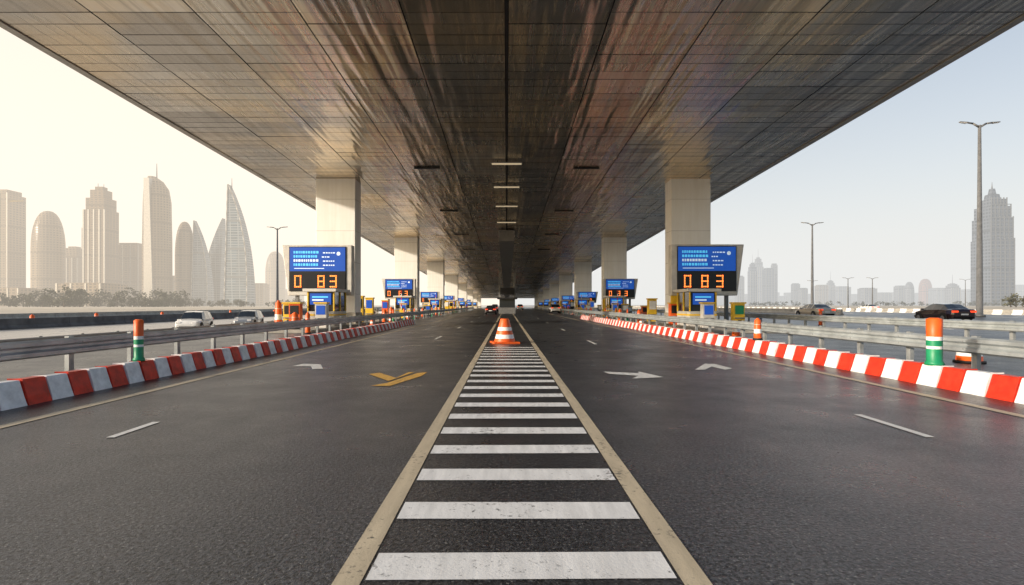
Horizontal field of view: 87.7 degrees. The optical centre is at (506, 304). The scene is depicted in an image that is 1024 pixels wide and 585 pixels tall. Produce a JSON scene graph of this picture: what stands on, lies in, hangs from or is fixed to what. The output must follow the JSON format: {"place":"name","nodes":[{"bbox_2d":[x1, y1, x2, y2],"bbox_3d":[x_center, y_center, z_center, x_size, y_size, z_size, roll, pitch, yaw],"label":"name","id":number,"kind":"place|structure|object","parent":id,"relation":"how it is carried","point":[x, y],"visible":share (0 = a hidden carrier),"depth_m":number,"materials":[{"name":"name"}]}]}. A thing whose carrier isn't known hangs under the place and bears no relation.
{"place":"outdoors","nodes":[
{"label":"outdoors","id":0,"kind":"place"},
{"bbox_2d":[0,306,486,339],"bbox_3d":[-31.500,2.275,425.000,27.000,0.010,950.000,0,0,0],"label":"service road","id":1,"kind":"structure","parent":0,"point":[27,333],"depth_m":49.01,"materials":[{"name":"asphalt"}]},
{"bbox_2d":[175,311,212,327],"bbox_3d":[-26.598,1.427,45.493,2.080,1.775,4.705,0,0,-14],"label":"suv car","id":2,"kind":"object","parent":1,"relation":"on","point":[194,318],"visible":0.75,"depth_m":44.57,"materials":[{"name":"white paint"}]},
{"bbox_2d":[233,310,263,323],"bbox_3d":[-25.599,1.427,52.993,2.080,1.775,4.705,0,0,-11],"label":"suv car","id":3,"kind":"object","parent":1,"relation":"on","point":[247,316],"visible":0.6,"depth_m":52.09,"materials":[{"name":"silver metal"}]},
{"bbox_2d":[269,227,285,301],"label":"street lamp","id":4,"kind":"object","parent":1,"relation":"on","point":[277,283],"visible":0.73,"depth_m":99.86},
{"bbox_2d":[0,306,1023,584],"bbox_3d":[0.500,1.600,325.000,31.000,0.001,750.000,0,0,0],"label":"road","id":5,"kind":"structure","parent":0,"point":[750,470],"depth_m":5.55,"materials":[{"name":"asphalt"}]},
{"bbox_2d":[0,319,414,410],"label":"striped curb barrier","id":6,"kind":"object","parent":5,"relation":"on","point":[25,391],"visible":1,"depth_m":11.27,"materials":[{"name":"white paint"}]},
{"bbox_2d":[132,319,144,361],"bbox_3d":[-7.830,0.755,11.350,0.240,0.890,0.240,0,0,0],"label":"delineator post","id":7,"kind":"object","parent":6,"relation":"on","point":[138,339],"visible":1,"depth_m":11.28,"materials":[{"name":"green plastic"}]},
{"bbox_2d":[0,307,473,370],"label":"guardrail","id":8,"kind":"object","parent":5,"relation":"on","point":[68,347],"visible":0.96,"depth_m":14.40,"materials":[{"name":"metal"}]},
{"bbox_2d":[262,308,479,332],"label":"toll island","id":9,"kind":"structure","parent":5,"relation":"on","point":[312,329],"depth_m":34.58,"materials":[{"name":"concrete"}]},
{"bbox_2d":[282,302,288,320],"bbox_3d":[-14.300,0.640,35.150,0.840,1.600,0.700,0,0,0],"label":"ticket machine","id":10,"kind":"object","parent":9,"relation":"on","point":[285,311],"visible":0.38,"depth_m":34.92,"materials":[{"name":"yellow paint"}]},
{"bbox_2d":[287,302,303,320],"bbox_3d":[-13.600,0.640,34.350,0.840,1.600,0.700,0,0,0],"label":"ticket machine","id":11,"kind":"object","parent":9,"relation":"on","point":[296,307],"visible":0.6,"depth_m":34.15,"materials":[{"name":"orange plastic"}]},
{"bbox_2d":[282,245,353,301],"bbox_3d":[-13.672,-1.400,38.705,5.044,5.800,0.791,0,0,0],"label":"toll price sign","id":12,"kind":"object","parent":9,"relation":"on","point":[319,266],"visible":0.98,"depth_m":38.32,"materials":[{"name":"metal"}]},
{"bbox_2d":[313,302,329,327],"bbox_3d":[-11.600,0.640,33.450,0.840,1.600,0.700,0,0,0],"label":"ticket machine","id":13,"kind":"object","parent":9,"relation":"on","point":[321,310],"visible":0.71,"depth_m":33.25,"materials":[{"name":"yellow paint"}]},
{"bbox_2d":[303,289,349,325],"bbox_3d":[-12.300,0.190,36.600,2.200,2.500,3.200,0,0,0],"label":"toll booth","id":14,"kind":"object","parent":9,"relation":"on","point":[336,298],"visible":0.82,"depth_m":35.30,"materials":[{"name":"yellow paint"}]},
{"bbox_2d":[309,292,344,310],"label":"windows","id":15,"kind":"structure","parent":14,"relation":"in","point":[311,307],"depth_m":35.71,"materials":[{"name":"blue glass"}]},
{"bbox_2d":[316,179,361,323],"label":"concrete column","id":16,"kind":"structure","parent":9,"relation":"on","point":[338,211],"depth_m":40.50,"materials":[{"name":"concrete"}]},
{"bbox_2d":[364,297,374,314],"bbox_3d":[-13.030,0.379,50.681,0.840,2.122,0.700,0,0,0],"label":"ticket machine","id":17,"kind":"object","parent":9,"relation":"on","point":[369,305],"visible":0.73,"depth_m":50.48,"materials":[{"name":"yellow paint"}]},
{"bbox_2d":[382,279,415,307],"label":"toll price sign","id":18,"kind":"object","parent":9,"relation":"on","point":[394,287],"visible":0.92,"depth_m":66.42,"materials":[{"name":"metal"}]},
{"bbox_2d":[393,296,415,316],"bbox_3d":[-12.300,0.190,64.500,2.200,2.500,3.200,0,0,0],"label":"toll booth","id":19,"kind":"object","parent":9,"relation":"on","point":[409,300],"visible":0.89,"depth_m":63.20,"materials":[{"name":"yellow paint"}]},
{"bbox_2d":[394,238,419,315],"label":"concrete column","id":20,"kind":"structure","parent":9,"relation":"on","point":[406,258],"depth_m":68.80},
{"bbox_2d":[419,292,438,307],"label":"toll price sign","id":21,"kind":"object","parent":9,"relation":"on","point":[424,296],"visible":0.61,"depth_m":94.42,"materials":[{"name":"metal"}]},
{"bbox_2d":[428,298,442,309],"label":"toll booth","id":22,"kind":"object","parent":9,"relation":"on","point":[438,301],"visible":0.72,"depth_m":91.14,"materials":[{"name":"yellow paint"}]},
{"bbox_2d":[427,262,444,312],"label":"concrete column","id":23,"kind":"structure","parent":9,"relation":"on","point":[435,276],"depth_m":97.10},
{"bbox_2d":[445,275,458,310],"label":"concrete column","id":24,"kind":"structure","parent":9,"relation":"on","point":[451,285],"depth_m":125.40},
{"bbox_2d":[458,284,466,302],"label":"concrete column","id":25,"kind":"structure","parent":9,"relation":"on","point":[462,290],"depth_m":153.70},
{"bbox_2d":[478,297,480,307],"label":"concrete column","id":26,"kind":"structure","parent":9,"relation":"on","point":[479,302],"depth_m":238.60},
{"bbox_2d":[0,0,1023,297],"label":"toll plaza canopy","id":27,"kind":"object","parent":26,"relation":"on","point":[540,146],"visible":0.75,"depth_m":25.00,"materials":[{"name":"metal"}]},
{"bbox_2d":[370,372,426,385],"bbox_3d":[-2.517,1.592,11.526,1.295,0.001,2.117,0,0,0],"label":"lane arrow marking","id":28,"kind":"object","parent":5,"relation":"on","point":[388,377],"visible":1,"depth_m":11.66,"materials":[{"name":"yellow paint"}]},
{"bbox_2d":[485,305,496,314],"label":"sedan car","id":29,"kind":"object","parent":5,"relation":"on","point":[490,308],"visible":1,"depth_m":85.76,"materials":[{"name":"paint"}]},
{"bbox_2d":[497,268,516,313],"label":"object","id":30,"kind":"object","parent":5,"relation":"on","point":[506,305],"visible":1,"depth_m":95.10,"materials":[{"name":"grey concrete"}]},
{"bbox_2d":[0,308,1023,584],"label":"edge line marking","id":31,"kind":"object","parent":5,"relation":"on","point":[672,546],"visible":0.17,"depth_m":4.78,"materials":[{"name":"beige paint"}]},
{"bbox_2d":[108,315,932,436],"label":"lane dash marking","id":32,"kind":"object","parent":5,"relation":"on","point":[861,415],"visible":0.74,"depth_m":6.91,"materials":[{"name":"white paint"}]},
{"bbox_2d":[359,314,684,584],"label":"median asphalt","id":33,"kind":"structure","parent":5,"relation":"on","point":[500,535],"depth_m":4.53,"materials":[{"name":"asphalt"}]},
{"bbox_2d":[490,319,519,343],"bbox_3d":[-0.080,1.090,22.200,1.081,1.020,1.081,0,0,-11],"label":"traffic cone","id":34,"kind":"object","parent":33,"relation":"on","point":[504,334],"visible":1,"depth_m":21.93,"materials":[{"name":"orange plastic"}]},
{"bbox_2d":[365,347,676,579],"bbox_3d":[0.087,1.592,10.257,1.810,0.001,19.576,0,0,0],"label":"hatched median marking","id":35,"kind":"object","parent":33,"relation":"on","point":[504,565],"visible":1,"depth_m":4.09,"materials":[{"name":"white paint"}]},
{"bbox_2d":[549,304,560,312],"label":"suv car","id":36,"kind":"object","parent":5,"relation":"on","point":[554,308],"visible":0.98,"depth_m":97.86,"materials":[{"name":"white paint"}]},
{"bbox_2d":[606,371,660,378],"bbox_3d":[2.850,1.592,12.201,0.874,0.001,1.272,0,0,-17],"label":"lane arrow marking","id":37,"kind":"object","parent":5,"relation":"on","point":[642,375],"visible":1,"depth_m":12.16,"materials":[{"name":"white paint"}]},
{"bbox_2d":[534,308,769,332],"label":"toll island","id":38,"kind":"structure","parent":5,"relation":"on","point":[713,330],"depth_m":35.22,"materials":[{"name":"concrete"}]},
{"bbox_2d":[549,284,558,307],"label":"concrete column","id":39,"kind":"structure","parent":38,"relation":"on","point":[554,290],"depth_m":153.70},
{"bbox_2d":[559,275,572,302],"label":"concrete column","id":40,"kind":"structure","parent":38,"relation":"on","point":[565,285],"depth_m":125.40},
{"bbox_2d":[574,298,588,312],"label":"toll booth","id":41,"kind":"object","parent":38,"relation":"on","point":[578,302],"visible":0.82,"depth_m":91.18,"materials":[{"name":"yellow paint"}]},
{"bbox_2d":[574,262,591,308],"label":"concrete column","id":42,"kind":"structure","parent":38,"relation":"on","point":[582,276],"depth_m":97.10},
{"bbox_2d":[576,292,597,302],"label":"toll price sign","id":43,"kind":"object","parent":38,"relation":"on","point":[591,296],"visible":0.59,"depth_m":94.42,"materials":[{"name":"metal"}]},
{"bbox_2d":[601,237,626,315],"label":"concrete column","id":44,"kind":"structure","parent":38,"relation":"on","point":[613,257],"depth_m":68.80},
{"bbox_2d":[603,296,625,316],"bbox_3d":[13.000,0.190,64.500,2.200,2.500,3.200,0,0,0],"label":"toll booth","id":45,"kind":"object","parent":38,"relation":"on","point":[609,300],"visible":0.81,"depth_m":63.20,"materials":[{"name":"yellow paint"}]},
{"bbox_2d":[602,279,637,315],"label":"toll price sign","id":46,"kind":"object","parent":38,"relation":"on","point":[627,288],"visible":0.91,"depth_m":66.42,"materials":[{"name":"metal"}]},
{"bbox_2d":[646,298,657,321],"bbox_3d":[12.479,0.446,45.803,0.840,1.988,0.700,0,0,0],"label":"ticket machine","id":47,"kind":"object","parent":38,"relation":"on","point":[651,306],"visible":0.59,"depth_m":45.60,"materials":[{"name":"yellow paint"}]},
{"bbox_2d":[667,302,676,324],"bbox_3d":[12.100,0.640,38.450,0.840,1.600,0.700,0,0,0],"label":"ticket machine","id":48,"kind":"object","parent":38,"relation":"on","point":[672,308],"visible":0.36,"depth_m":38.25,"materials":[{"name":"orange plastic"}]},
{"bbox_2d":[664,179,710,322],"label":"concrete column","id":49,"kind":"structure","parent":38,"relation":"on","point":[687,211],"depth_m":40.50,"materials":[{"name":"concrete"}]},
{"bbox_2d":[673,289,720,325],"bbox_3d":[13.000,0.190,36.600,2.200,2.500,3.200,0,0,0],"label":"toll booth","id":50,"kind":"object","parent":38,"relation":"on","point":[688,301],"visible":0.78,"depth_m":35.30,"materials":[{"name":"yellow paint"}]},
{"bbox_2d":[678,292,714,310],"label":"windows","id":51,"kind":"structure","parent":50,"relation":"in","point":[686,294],"depth_m":35.87,"materials":[{"name":"clear glass"}]},
{"bbox_2d":[669,244,743,319],"bbox_3d":[14.472,-1.425,38.705,5.244,5.850,0.791,0,0,0],"label":"toll price sign","id":52,"kind":"object","parent":38,"relation":"on","point":[704,266],"visible":0.99,"depth_m":38.32,"materials":[{"name":"metal"}]},
{"bbox_2d":[699,302,715,327],"bbox_3d":[12.600,0.640,33.450,0.840,1.600,0.700,0,0,0],"label":"ticket machine","id":53,"kind":"object","parent":38,"relation":"on","point":[706,310],"visible":0.79,"depth_m":33.25,"materials":[{"name":"yellow paint"}]},
{"bbox_2d":[729,302,745,320],"bbox_3d":[14.900,0.640,34.350,0.840,1.600,0.700,0,0,0],"label":"ticket machine","id":54,"kind":"object","parent":38,"relation":"on","point":[737,311],"visible":0.79,"depth_m":34.15,"materials":[{"name":"yellow paint"}]},
{"bbox_2d":[695,364,731,369],"bbox_3d":[5.335,1.592,13.579,0.768,0.001,1.623,0,0,29],"label":"lane arrow marking","id":55,"kind":"object","parent":5,"relation":"on","point":[704,366],"visible":1,"depth_m":13.52,"materials":[{"name":"white paint"}]},
{"bbox_2d":[542,307,1023,370],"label":"guardrail","id":56,"kind":"object","parent":5,"relation":"on","point":[976,347],"visible":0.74,"depth_m":15.14,"materials":[{"name":"metal"}]},
{"bbox_2d":[580,315,1023,403],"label":"striped curb barrier","id":57,"kind":"object","parent":5,"relation":"on","point":[1003,386],"visible":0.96,"depth_m":12.15,"materials":[{"name":"white paint"}]},
{"bbox_2d":[753,318,762,339],"bbox_3d":[8.520,0.825,18.100,0.312,0.750,0.312,0,0,0],"label":"delineator post","id":58,"kind":"object","parent":57,"relation":"on","point":[757,330],"visible":0.99,"depth_m":18.00,"materials":[{"name":"orange plastic"}]},
{"bbox_2d":[924,318,944,365],"bbox_3d":[8.540,0.730,10.650,0.340,0.940,0.340,0,0,0],"label":"delineator post","id":59,"kind":"object","parent":57,"relation":"on","point":[934,341],"visible":1,"depth_m":10.54,"materials":[{"name":"green plastic"}]},
{"bbox_2d":[952,352,986,363],"bbox_3d":[12.750,1.290,14.700,0.720,0.620,0.720,0,0,0],"label":"traffic barrel","id":60,"kind":"object","parent":5,"relation":"on","point":[964,358],"visible":0.23,"depth_m":14.55,"materials":[{"name":"orange plastic"}]},
{"bbox_2d":[0,305,1023,329],"bbox_3d":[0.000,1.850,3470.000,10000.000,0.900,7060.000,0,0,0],"label":"ground","id":61,"kind":"structure","parent":0,"point":[24,309],"depth_m":322.04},
{"bbox_2d":[0,189,25,287],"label":"skyscraper","id":62,"kind":"structure","parent":61,"relation":"on","point":[12,244],"depth_m":892.24,"materials":[{"name":"concrete"}]},
{"bbox_2d":[0,288,41,305],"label":"apartment block","id":63,"kind":"structure","parent":61,"relation":"on","point":[9,292],"depth_m":730.71,"materials":[{"name":"concrete"}]},
{"bbox_2d":[30,211,65,305],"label":"skyscraper","id":64,"kind":"structure","parent":61,"relation":"on","point":[48,257],"depth_m":884.57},
{"bbox_2d":[66,246,81,282],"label":"skyscraper","id":65,"kind":"structure","parent":61,"relation":"on","point":[73,264],"depth_m":962.36,"materials":[{"name":"concrete"}]},
{"bbox_2d":[55,283,127,305],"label":"apartment block","id":66,"kind":"structure","parent":61,"relation":"on","point":[89,288],"depth_m":723.48,"materials":[{"name":"concrete"}]},
{"bbox_2d":[82,186,118,283],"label":"skyscraper","id":67,"kind":"structure","parent":61,"relation":"on","point":[100,238],"depth_m":883.80,"materials":[{"name":"concrete"}]},
{"bbox_2d":[0,285,204,306],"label":"tree row","id":68,"kind":"object","parent":61,"relation":"on","point":[73,298],"visible":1,"depth_m":560.96,"materials":[{"name":"green plant"}]},
{"bbox_2d":[119,243,141,300],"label":"skyscraper","id":69,"kind":"structure","parent":61,"relation":"on","point":[130,264],"depth_m":942.10,"materials":[{"name":"concrete"}]},
{"bbox_2d":[142,164,172,304],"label":"skyscraper","id":70,"kind":"structure","parent":61,"relation":"on","point":[157,270],"depth_m":844.79,"materials":[{"name":"concrete"}]},
{"bbox_2d":[175,222,192,305],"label":"skyscraper","id":71,"kind":"structure","parent":61,"relation":"on","point":[183,252],"depth_m":889.60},
{"bbox_2d":[0,313,381,342],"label":"guardrail","id":72,"kind":"object","parent":61,"relation":"on","point":[62,336],"visible":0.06,"depth_m":22.17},
{"bbox_2d":[0,307,393,318],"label":"concrete barrier","id":73,"kind":"object","parent":61,"relation":"on","point":[40,315],"visible":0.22,"depth_m":103.55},
{"bbox_2d":[190,220,213,305],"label":"skyscraper","id":74,"kind":"structure","parent":61,"relation":"on","point":[202,287],"depth_m":892.64,"materials":[{"name":"beige glass"}]},
{"bbox_2d":[208,218,225,305],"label":"skyscraper","id":75,"kind":"structure","parent":61,"relation":"on","point":[216,253],"depth_m":931.76,"materials":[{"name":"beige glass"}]},
{"bbox_2d":[0,306,444,329],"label":"concrete barrier","id":76,"kind":"object","parent":61,"relation":"on","point":[19,323],"visible":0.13,"depth_m":59.10,"materials":[{"name":"concrete"}]},
{"bbox_2d":[156,299,306,306],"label":"tree row","id":77,"kind":"object","parent":61,"relation":"on","point":[240,303],"visible":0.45,"depth_m":622.51,"materials":[{"name":"green plant"}]},
{"bbox_2d":[224,184,255,305],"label":"skyscraper","id":78,"kind":"structure","parent":61,"relation":"on","point":[239,280],"depth_m":830.13,"materials":[{"name":"beige glass"}]},
{"bbox_2d":[255,283,268,305],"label":"skyscraper","id":79,"kind":"structure","parent":61,"relation":"on","point":[262,293],"depth_m":1087.27,"materials":[{"name":"concrete"}]},
{"bbox_2d":[265,251,285,305],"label":"skyscraper","id":80,"kind":"structure","parent":61,"relation":"on","point":[270,274],"depth_m":1383.00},
{"bbox_2d":[275,300,281,321],"bbox_3d":[-15.400,0.650,36.000,0.600,1.900,0.600,0,0,0],"label":"traffic barrel","id":81,"kind":"object","parent":61,"relation":"on","point":[278,310],"visible":0.75,"depth_m":35.82,"materials":[{"name":"orange plastic"}]},
{"bbox_2d":[286,289,917,304],"bbox_3d":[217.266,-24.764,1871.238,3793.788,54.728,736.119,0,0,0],"label":"distant city blocks","id":82,"kind":"structure","parent":61,"relation":"on","point":[783,299],"depth_m":1940.85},
{"bbox_2d":[735,276,743,301],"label":"skyscraper","id":83,"kind":"structure","parent":61,"relation":"on","point":[739,297],"depth_m":1522.09,"materials":[{"name":"concrete"}]},
{"bbox_2d":[748,257,756,304],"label":"skyscraper","id":84,"kind":"structure","parent":61,"relation":"on","point":[752,283],"depth_m":1564.80,"materials":[{"name":"stone"}]},
{"bbox_2d":[753,257,763,304],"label":"skyscraper","id":85,"kind":"structure","parent":61,"relation":"on","point":[758,263],"depth_m":1708.63,"materials":[{"name":"concrete"}]},
{"bbox_2d":[762,268,774,304],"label":"skyscraper","id":86,"kind":"structure","parent":61,"relation":"on","point":[768,284],"depth_m":1525.40,"materials":[{"name":"stone"}]},
{"bbox_2d":[771,263,777,303],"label":"skyscraper","id":87,"kind":"structure","parent":61,"relation":"on","point":[774,266],"depth_m":1547.15,"materials":[{"name":"metal"}]},
{"bbox_2d":[791,283,799,304],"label":"skyscraper","id":88,"kind":"structure","parent":61,"relation":"on","point":[795,287],"depth_m":1576.80,"materials":[{"name":"concrete"}]},
{"bbox_2d":[798,288,807,304],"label":"skyscraper","id":89,"kind":"structure","parent":61,"relation":"on","point":[802,296],"depth_m":1416.54,"materials":[{"name":"metal"}]},
{"bbox_2d":[594,307,1023,339],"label":"guardrail","id":90,"kind":"object","parent":61,"relation":"on","point":[1011,327],"visible":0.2,"depth_m":24.83,"materials":[{"name":"metal"}]},
{"bbox_2d":[814,285,828,303],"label":"skyscraper","id":91,"kind":"structure","parent":61,"relation":"on","point":[821,293],"depth_m":1542.77,"materials":[{"name":"metal"}]},
{"bbox_2d":[826,271,834,304],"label":"skyscraper","id":92,"kind":"structure","parent":61,"relation":"on","point":[830,283],"depth_m":1593.71,"materials":[{"name":"concrete"}]},
{"bbox_2d":[640,306,1023,314],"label":"concrete barrier","id":93,"kind":"object","parent":61,"relation":"on","point":[1007,312],"visible":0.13,"depth_m":95.34,"materials":[{"name":"white paint"}]},
{"bbox_2d":[835,286,850,304],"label":"skyscraper","id":94,"kind":"structure","parent":61,"relation":"on","point":[841,294],"depth_m":1650.04,"materials":[{"name":"concrete"}]},
{"bbox_2d":[857,288,876,304],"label":"skyscraper","id":95,"kind":"structure","parent":61,"relation":"on","point":[864,295],"depth_m":1373.38,"materials":[{"name":"concrete"}]},
{"bbox_2d":[877,292,891,304],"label":"skyscraper","id":96,"kind":"structure","parent":61,"relation":"on","point":[884,297],"depth_m":1597.07,"materials":[{"name":"concrete"}]},
{"bbox_2d":[749,293,1023,306],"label":"tree row","id":97,"kind":"object","parent":61,"relation":"on","point":[1011,300],"visible":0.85,"depth_m":606.30,"materials":[{"name":"green plant"}]},
{"bbox_2d":[894,286,904,304],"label":"skyscraper","id":98,"kind":"structure","parent":61,"relation":"on","point":[898,294],"depth_m":1461.90,"materials":[{"name":"concrete"}]},
{"bbox_2d":[904,282,913,304],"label":"skyscraper","id":99,"kind":"structure","parent":61,"relation":"on","point":[909,293],"depth_m":1379.19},
{"bbox_2d":[918,279,931,304],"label":"skyscraper","id":100,"kind":"structure","parent":61,"relation":"on","point":[925,285],"depth_m":1663.68,"materials":[{"name":"concrete"}]},
{"bbox_2d":[928,288,943,304],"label":"skyscraper","id":101,"kind":"structure","parent":61,"relation":"on","point":[935,295],"depth_m":1616.26,"materials":[{"name":"concrete"}]},
{"bbox_2d":[944,275,960,303],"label":"skyscraper","id":102,"kind":"structure","parent":61,"relation":"on","point":[952,292],"depth_m":1357.68,"materials":[{"name":"concrete"}]},
{"bbox_2d":[961,289,970,304],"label":"skyscraper","id":103,"kind":"structure","parent":61,"relation":"on","point":[968,295],"depth_m":1722.97,"materials":[{"name":"metal"}]},
{"bbox_2d":[971,185,1014,305],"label":"skyscraper","id":104,"kind":"structure","parent":61,"relation":"on","point":[998,252],"depth_m":783.89,"materials":[{"name":"stone"}]},
{"bbox_2d":[1015,285,1023,304],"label":"skyscraper","id":105,"kind":"structure","parent":61,"relation":"on","point":[1019,289],"depth_m":1715.82,"materials":[{"name":"metal"}]},
{"bbox_2d":[0,21,1023,304],"label":"sky","id":106,"kind":"structure","parent":0,"point":[893,189],"materials":[{"name":"white"}]},
{"bbox_2d":[531,306,1023,340],"bbox_3d":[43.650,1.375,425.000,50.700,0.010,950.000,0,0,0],"label":"highway","id":107,"kind":"structure","parent":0,"point":[992,334],"depth_m":37.16,"materials":[{"name":"asphalt"}]},
{"bbox_2d":[594,306,843,314],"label":"concrete barrier","id":108,"kind":"object","parent":107,"relation":"on","point":[784,310],"visible":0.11,"depth_m":89.72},
{"bbox_2d":[801,222,823,303],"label":"street lamp","id":109,"kind":"object","parent":107,"relation":"on","point":[812,285],"visible":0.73,"depth_m":99.87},
{"bbox_2d":[795,304,835,315],"bbox_3d":[32.300,0.653,56.008,2.080,1.525,4.705,0,0,0],"label":"sedan car","id":110,"kind":"object","parent":107,"relation":"on","point":[810,309],"visible":0.86,"depth_m":54.63,"materials":[{"name":"beige paint"}]},
{"bbox_2d":[914,303,976,319],"bbox_3d":[35.001,0.653,42.807,2.080,1.525,4.705,0,0,6],"label":"sedan car","id":111,"kind":"object","parent":107,"relation":"on","point":[948,311],"visible":0.87,"depth_m":41.48,"materials":[{"name":"paint"}]},
{"bbox_2d":[959,121,1000,316],"bbox_3d":[53.200,-9.599,60.000,4.500,21.998,1.080,0,0,0],"label":"street lamp","id":112,"kind":"object","parent":107,"relation":"on","point":[979,278],"visible":0.9,"depth_m":59.84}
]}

